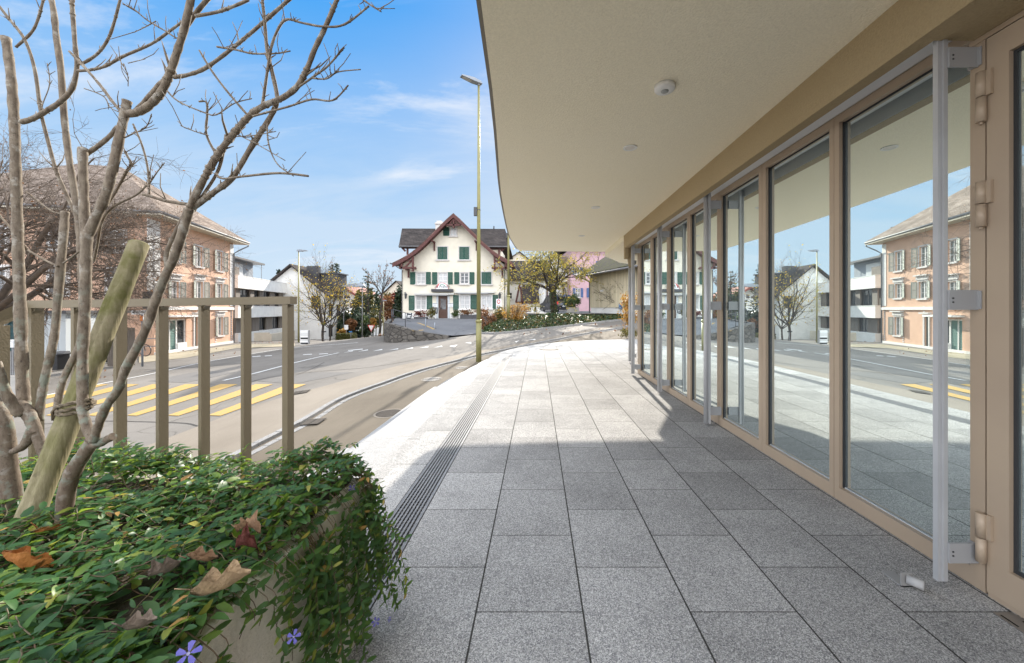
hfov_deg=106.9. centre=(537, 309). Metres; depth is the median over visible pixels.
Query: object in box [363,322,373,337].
bush
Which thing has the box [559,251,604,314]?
pink house
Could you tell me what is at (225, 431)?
pavement
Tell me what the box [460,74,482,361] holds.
street lamp
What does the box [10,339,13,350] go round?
notice board
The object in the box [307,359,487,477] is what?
pavement
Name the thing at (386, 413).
manhole cover
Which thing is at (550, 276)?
yellow tree
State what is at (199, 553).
dry leaf
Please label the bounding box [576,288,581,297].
window
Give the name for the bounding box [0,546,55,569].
dry leaf
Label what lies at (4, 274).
window
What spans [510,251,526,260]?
house
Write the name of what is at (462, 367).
manhole cover
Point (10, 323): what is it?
garage door
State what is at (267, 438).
kerb
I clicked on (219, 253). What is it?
window
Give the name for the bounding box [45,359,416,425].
road patches
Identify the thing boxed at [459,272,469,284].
window
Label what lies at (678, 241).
shop window
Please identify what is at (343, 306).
street lamp
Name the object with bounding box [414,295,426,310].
window
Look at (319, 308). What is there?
young tree
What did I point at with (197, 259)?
window
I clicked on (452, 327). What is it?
parking area
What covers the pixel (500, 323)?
ivy ground cover
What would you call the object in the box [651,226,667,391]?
shop window
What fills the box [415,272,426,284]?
window
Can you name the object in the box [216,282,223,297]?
window
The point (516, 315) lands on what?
shrub
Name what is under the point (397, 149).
sky
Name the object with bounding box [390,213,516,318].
village inn
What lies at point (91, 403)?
tie rope
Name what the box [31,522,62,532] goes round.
dry leaf
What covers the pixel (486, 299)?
window
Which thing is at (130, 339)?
board fence
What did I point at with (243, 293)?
window
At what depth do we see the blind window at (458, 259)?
36.76 m
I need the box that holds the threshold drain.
[992,612,1023,633]
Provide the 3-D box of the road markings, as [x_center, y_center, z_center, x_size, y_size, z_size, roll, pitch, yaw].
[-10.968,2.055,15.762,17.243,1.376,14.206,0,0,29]
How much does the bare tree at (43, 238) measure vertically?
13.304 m
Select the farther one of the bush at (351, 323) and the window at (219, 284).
the bush at (351, 323)
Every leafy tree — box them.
[351,283,376,336]
[370,306,384,336]
[373,290,382,335]
[380,294,393,321]
[383,292,391,310]
[392,284,401,318]
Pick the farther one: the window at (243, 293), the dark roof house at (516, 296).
the dark roof house at (516, 296)
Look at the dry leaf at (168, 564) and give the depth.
0.81 m
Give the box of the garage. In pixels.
[5,310,130,357]
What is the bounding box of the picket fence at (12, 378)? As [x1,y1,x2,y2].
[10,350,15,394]
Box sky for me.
[0,0,553,294]
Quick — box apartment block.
[235,256,285,341]
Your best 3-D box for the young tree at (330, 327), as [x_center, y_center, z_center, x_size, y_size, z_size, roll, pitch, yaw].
[-22.378,-0.043,39.511,9.115,7.898,6.631,0,0,37]
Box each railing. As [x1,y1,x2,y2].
[0,296,296,477]
[391,309,410,326]
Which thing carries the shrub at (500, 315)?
on the parking area
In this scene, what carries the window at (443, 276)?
in the village inn
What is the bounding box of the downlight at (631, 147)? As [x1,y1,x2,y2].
[623,144,636,150]
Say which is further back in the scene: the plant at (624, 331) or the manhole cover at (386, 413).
the plant at (624, 331)
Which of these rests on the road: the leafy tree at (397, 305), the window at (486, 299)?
the leafy tree at (397, 305)
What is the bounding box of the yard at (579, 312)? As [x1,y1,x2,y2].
[525,311,610,313]
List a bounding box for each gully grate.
[294,389,310,393]
[300,418,325,424]
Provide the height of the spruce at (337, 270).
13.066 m
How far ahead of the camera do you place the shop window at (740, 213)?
3.58 m
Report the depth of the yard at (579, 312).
32.51 m
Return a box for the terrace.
[347,340,1023,662]
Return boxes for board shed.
[579,256,636,315]
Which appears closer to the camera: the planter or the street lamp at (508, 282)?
the street lamp at (508, 282)
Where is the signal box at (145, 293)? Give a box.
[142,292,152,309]
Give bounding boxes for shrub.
[0,0,394,550]
[337,303,371,337]
[481,305,496,328]
[493,307,504,319]
[497,303,528,320]
[562,292,581,306]
[617,291,636,328]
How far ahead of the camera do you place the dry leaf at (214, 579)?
0.77 m
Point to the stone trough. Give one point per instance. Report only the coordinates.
(570, 309)
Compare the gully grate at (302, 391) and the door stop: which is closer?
the door stop
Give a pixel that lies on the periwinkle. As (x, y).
(44, 639)
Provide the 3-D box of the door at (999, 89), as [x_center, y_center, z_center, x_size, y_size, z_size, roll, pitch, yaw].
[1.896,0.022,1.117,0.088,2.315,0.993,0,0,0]
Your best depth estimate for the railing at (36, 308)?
1.49 m
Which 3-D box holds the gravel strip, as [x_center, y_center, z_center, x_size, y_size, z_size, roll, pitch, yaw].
[-23.398,2.848,28.514,9.374,0.688,12.422,0,0,-43]
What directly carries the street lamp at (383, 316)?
on the road
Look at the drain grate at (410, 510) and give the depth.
2.73 m
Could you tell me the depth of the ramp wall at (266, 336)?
41.63 m
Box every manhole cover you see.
[373,409,401,417]
[421,377,442,380]
[454,366,467,368]
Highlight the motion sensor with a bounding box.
[654,79,675,95]
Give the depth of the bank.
22.99 m
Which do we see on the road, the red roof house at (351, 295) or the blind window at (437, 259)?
the red roof house at (351, 295)
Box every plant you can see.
[413,308,430,316]
[426,307,436,318]
[451,309,459,316]
[459,308,473,314]
[618,328,636,337]
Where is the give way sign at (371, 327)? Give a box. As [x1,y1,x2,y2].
[368,325,374,336]
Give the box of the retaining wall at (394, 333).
[384,319,448,342]
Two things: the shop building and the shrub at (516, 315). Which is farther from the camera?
the shrub at (516, 315)
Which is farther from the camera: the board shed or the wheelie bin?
the board shed
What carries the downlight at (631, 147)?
attached to the shop building
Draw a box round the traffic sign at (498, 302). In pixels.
[496,299,500,308]
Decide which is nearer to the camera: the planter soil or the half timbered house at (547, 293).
the planter soil
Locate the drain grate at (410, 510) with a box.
[366,356,510,609]
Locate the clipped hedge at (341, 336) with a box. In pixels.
[335,333,356,339]
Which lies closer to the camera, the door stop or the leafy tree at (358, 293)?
the door stop
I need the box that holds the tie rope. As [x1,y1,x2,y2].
[50,398,96,420]
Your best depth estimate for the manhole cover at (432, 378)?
10.77 m
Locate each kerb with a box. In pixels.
[188,327,621,477]
[481,318,635,333]
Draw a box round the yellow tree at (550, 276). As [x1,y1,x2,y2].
[487,248,604,314]
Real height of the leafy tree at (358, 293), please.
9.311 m
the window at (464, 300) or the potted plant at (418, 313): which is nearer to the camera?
the potted plant at (418, 313)
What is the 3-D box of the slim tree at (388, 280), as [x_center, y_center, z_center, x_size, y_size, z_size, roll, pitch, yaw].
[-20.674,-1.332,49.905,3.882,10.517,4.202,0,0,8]
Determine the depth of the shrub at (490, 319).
24.07 m
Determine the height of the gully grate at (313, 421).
0.026 m
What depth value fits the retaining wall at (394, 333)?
21.58 m
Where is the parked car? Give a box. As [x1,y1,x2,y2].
[539,295,570,311]
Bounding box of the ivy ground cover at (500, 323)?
[481,312,635,331]
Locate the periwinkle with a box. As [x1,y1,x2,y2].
[0,436,412,662]
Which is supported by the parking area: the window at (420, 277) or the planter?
the planter
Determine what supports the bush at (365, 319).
on the road
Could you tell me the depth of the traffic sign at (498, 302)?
32.97 m
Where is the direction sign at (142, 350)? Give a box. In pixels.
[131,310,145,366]
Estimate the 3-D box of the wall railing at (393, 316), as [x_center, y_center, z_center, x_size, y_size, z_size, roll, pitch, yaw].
[-10.479,0.497,27.545,0.958,1.056,12.862,0,0,-25]
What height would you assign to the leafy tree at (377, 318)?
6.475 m
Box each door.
[8,321,14,350]
[439,296,447,317]
[975,17,1023,613]
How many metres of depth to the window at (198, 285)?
31.08 m
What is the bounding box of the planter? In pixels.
[460,315,473,318]
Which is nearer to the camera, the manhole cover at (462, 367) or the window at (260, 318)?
the manhole cover at (462, 367)
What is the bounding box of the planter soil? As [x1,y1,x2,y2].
[0,479,349,660]
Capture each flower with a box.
[176,640,201,662]
[287,629,300,643]
[371,617,379,626]
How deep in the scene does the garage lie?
19.95 m
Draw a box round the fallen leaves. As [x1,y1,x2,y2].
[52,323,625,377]
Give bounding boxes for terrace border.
[500,339,636,353]
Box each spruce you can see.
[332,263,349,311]
[350,271,382,336]
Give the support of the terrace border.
on the terrace
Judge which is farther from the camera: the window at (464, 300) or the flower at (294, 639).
the window at (464, 300)
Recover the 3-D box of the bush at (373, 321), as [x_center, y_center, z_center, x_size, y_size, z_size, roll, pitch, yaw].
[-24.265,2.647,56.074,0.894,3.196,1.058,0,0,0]
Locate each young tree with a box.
[280,244,373,340]
[292,274,358,340]
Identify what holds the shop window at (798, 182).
in the shop building
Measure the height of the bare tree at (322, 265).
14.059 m
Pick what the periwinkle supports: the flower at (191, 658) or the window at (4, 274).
the flower at (191, 658)
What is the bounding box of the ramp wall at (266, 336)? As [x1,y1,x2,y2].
[254,330,294,340]
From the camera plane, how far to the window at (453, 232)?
36.84 m
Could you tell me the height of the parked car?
1.798 m
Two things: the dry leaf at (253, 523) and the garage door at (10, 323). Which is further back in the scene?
the garage door at (10, 323)
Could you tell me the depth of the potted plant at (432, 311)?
35.14 m
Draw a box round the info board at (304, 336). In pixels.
[300,330,309,344]
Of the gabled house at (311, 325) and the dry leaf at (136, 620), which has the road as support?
the gabled house at (311, 325)
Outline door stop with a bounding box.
[881,571,924,590]
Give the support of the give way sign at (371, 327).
on the road
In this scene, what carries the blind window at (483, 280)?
in the village inn
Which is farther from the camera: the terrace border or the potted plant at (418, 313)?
the potted plant at (418, 313)
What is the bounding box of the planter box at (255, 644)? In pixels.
[86,478,365,662]
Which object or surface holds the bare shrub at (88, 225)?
on the planter soil
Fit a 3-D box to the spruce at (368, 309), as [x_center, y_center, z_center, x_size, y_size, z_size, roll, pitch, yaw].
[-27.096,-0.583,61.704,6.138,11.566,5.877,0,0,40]
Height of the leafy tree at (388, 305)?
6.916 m
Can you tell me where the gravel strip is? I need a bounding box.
[139,343,294,362]
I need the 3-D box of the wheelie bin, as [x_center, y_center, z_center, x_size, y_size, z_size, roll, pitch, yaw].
[-24.427,2.610,19.352,0.585,0.982,0.618,0,0,0]
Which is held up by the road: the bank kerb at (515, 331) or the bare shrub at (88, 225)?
the bank kerb at (515, 331)
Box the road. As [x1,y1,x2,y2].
[12,320,636,465]
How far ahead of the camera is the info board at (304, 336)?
27.67 m
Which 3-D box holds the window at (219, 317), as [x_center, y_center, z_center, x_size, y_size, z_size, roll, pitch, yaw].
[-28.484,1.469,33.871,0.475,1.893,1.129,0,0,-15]
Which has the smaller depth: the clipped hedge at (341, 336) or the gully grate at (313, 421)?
the gully grate at (313, 421)
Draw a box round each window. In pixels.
[0,266,9,294]
[171,279,179,297]
[194,244,204,268]
[195,279,203,297]
[216,249,224,272]
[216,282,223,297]
[217,316,224,336]
[240,289,246,296]
[259,317,262,329]
[272,317,276,328]
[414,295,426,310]
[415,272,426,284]
[436,246,448,260]
[437,272,448,284]
[448,227,457,236]
[457,246,470,260]
[458,295,470,309]
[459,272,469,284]
[481,271,492,285]
[481,294,492,309]
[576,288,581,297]
[637,257,637,361]
[638,237,650,380]
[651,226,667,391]
[668,212,688,404]
[689,192,718,423]
[719,165,761,451]
[762,118,833,496]
[834,40,987,592]
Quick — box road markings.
[12,339,535,415]
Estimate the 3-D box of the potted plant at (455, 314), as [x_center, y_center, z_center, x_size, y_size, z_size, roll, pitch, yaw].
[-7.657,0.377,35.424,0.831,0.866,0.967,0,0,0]
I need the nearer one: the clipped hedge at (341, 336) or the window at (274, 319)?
the clipped hedge at (341, 336)
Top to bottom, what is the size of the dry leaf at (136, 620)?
0.025 m
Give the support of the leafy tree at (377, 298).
on the road
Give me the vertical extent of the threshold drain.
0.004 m
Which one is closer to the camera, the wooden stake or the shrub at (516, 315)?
the wooden stake
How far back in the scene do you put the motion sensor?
2.35 m
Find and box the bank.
[492,315,611,331]
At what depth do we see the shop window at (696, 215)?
4.48 m
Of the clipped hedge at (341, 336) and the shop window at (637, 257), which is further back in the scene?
the clipped hedge at (341, 336)
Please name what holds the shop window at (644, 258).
in the shop building
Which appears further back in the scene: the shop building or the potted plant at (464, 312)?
the potted plant at (464, 312)
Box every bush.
[344,318,358,332]
[359,314,368,336]
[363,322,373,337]
[370,317,376,334]
[590,281,625,310]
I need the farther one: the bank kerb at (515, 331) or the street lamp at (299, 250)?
the street lamp at (299, 250)
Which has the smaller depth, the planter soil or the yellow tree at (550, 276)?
the planter soil
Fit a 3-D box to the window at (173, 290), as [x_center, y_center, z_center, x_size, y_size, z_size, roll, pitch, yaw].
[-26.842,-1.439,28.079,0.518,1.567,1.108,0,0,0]
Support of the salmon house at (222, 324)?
on the road
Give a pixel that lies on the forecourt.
(352, 420)
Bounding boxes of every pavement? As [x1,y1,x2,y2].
[87,324,620,477]
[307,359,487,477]
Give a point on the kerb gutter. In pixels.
(295, 429)
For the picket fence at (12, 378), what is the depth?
12.60 m
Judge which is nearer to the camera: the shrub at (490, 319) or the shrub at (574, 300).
the shrub at (490, 319)
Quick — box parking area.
[392,318,505,335]
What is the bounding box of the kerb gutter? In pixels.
[216,328,621,471]
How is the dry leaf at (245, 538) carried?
on the periwinkle
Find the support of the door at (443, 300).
in the village inn
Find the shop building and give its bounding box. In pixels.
[476,0,1023,617]
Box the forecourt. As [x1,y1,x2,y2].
[220,328,636,477]
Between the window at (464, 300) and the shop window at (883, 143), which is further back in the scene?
the window at (464, 300)
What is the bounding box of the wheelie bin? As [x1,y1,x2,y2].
[52,351,70,369]
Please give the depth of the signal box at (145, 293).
17.50 m
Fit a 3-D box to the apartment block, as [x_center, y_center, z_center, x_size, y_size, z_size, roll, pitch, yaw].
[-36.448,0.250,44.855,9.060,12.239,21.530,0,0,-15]
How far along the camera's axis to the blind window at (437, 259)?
36.76 m
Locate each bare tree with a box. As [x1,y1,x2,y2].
[0,66,261,342]
[297,253,343,273]
[552,252,600,281]
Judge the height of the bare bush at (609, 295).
3.564 m
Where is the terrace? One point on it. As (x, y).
(594, 502)
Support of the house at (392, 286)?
on the road
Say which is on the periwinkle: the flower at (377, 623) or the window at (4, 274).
the flower at (377, 623)
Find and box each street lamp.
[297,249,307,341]
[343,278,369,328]
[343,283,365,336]
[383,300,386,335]
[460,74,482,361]
[506,233,509,317]
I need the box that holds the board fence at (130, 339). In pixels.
[107,328,134,365]
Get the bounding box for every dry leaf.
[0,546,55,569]
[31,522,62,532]
[111,608,157,629]
[139,557,180,578]
[174,559,250,595]
[178,545,217,561]
[229,523,257,550]
[231,509,260,533]
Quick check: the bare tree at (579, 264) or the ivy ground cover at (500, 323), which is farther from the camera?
the bare tree at (579, 264)
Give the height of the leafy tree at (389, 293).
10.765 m
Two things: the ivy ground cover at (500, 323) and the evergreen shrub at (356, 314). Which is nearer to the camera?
the ivy ground cover at (500, 323)
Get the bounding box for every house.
[0,164,249,356]
[270,264,349,338]
[344,287,385,335]
[380,280,401,321]
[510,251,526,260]
[510,261,548,316]
[545,253,567,310]
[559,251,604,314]
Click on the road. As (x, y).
(370, 358)
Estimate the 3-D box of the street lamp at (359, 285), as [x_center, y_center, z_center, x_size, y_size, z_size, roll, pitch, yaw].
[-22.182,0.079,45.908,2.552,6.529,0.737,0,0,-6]
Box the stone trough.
[567,307,578,311]
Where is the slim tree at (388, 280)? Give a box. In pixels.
[363,263,395,335]
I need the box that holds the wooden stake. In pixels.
[5,239,149,546]

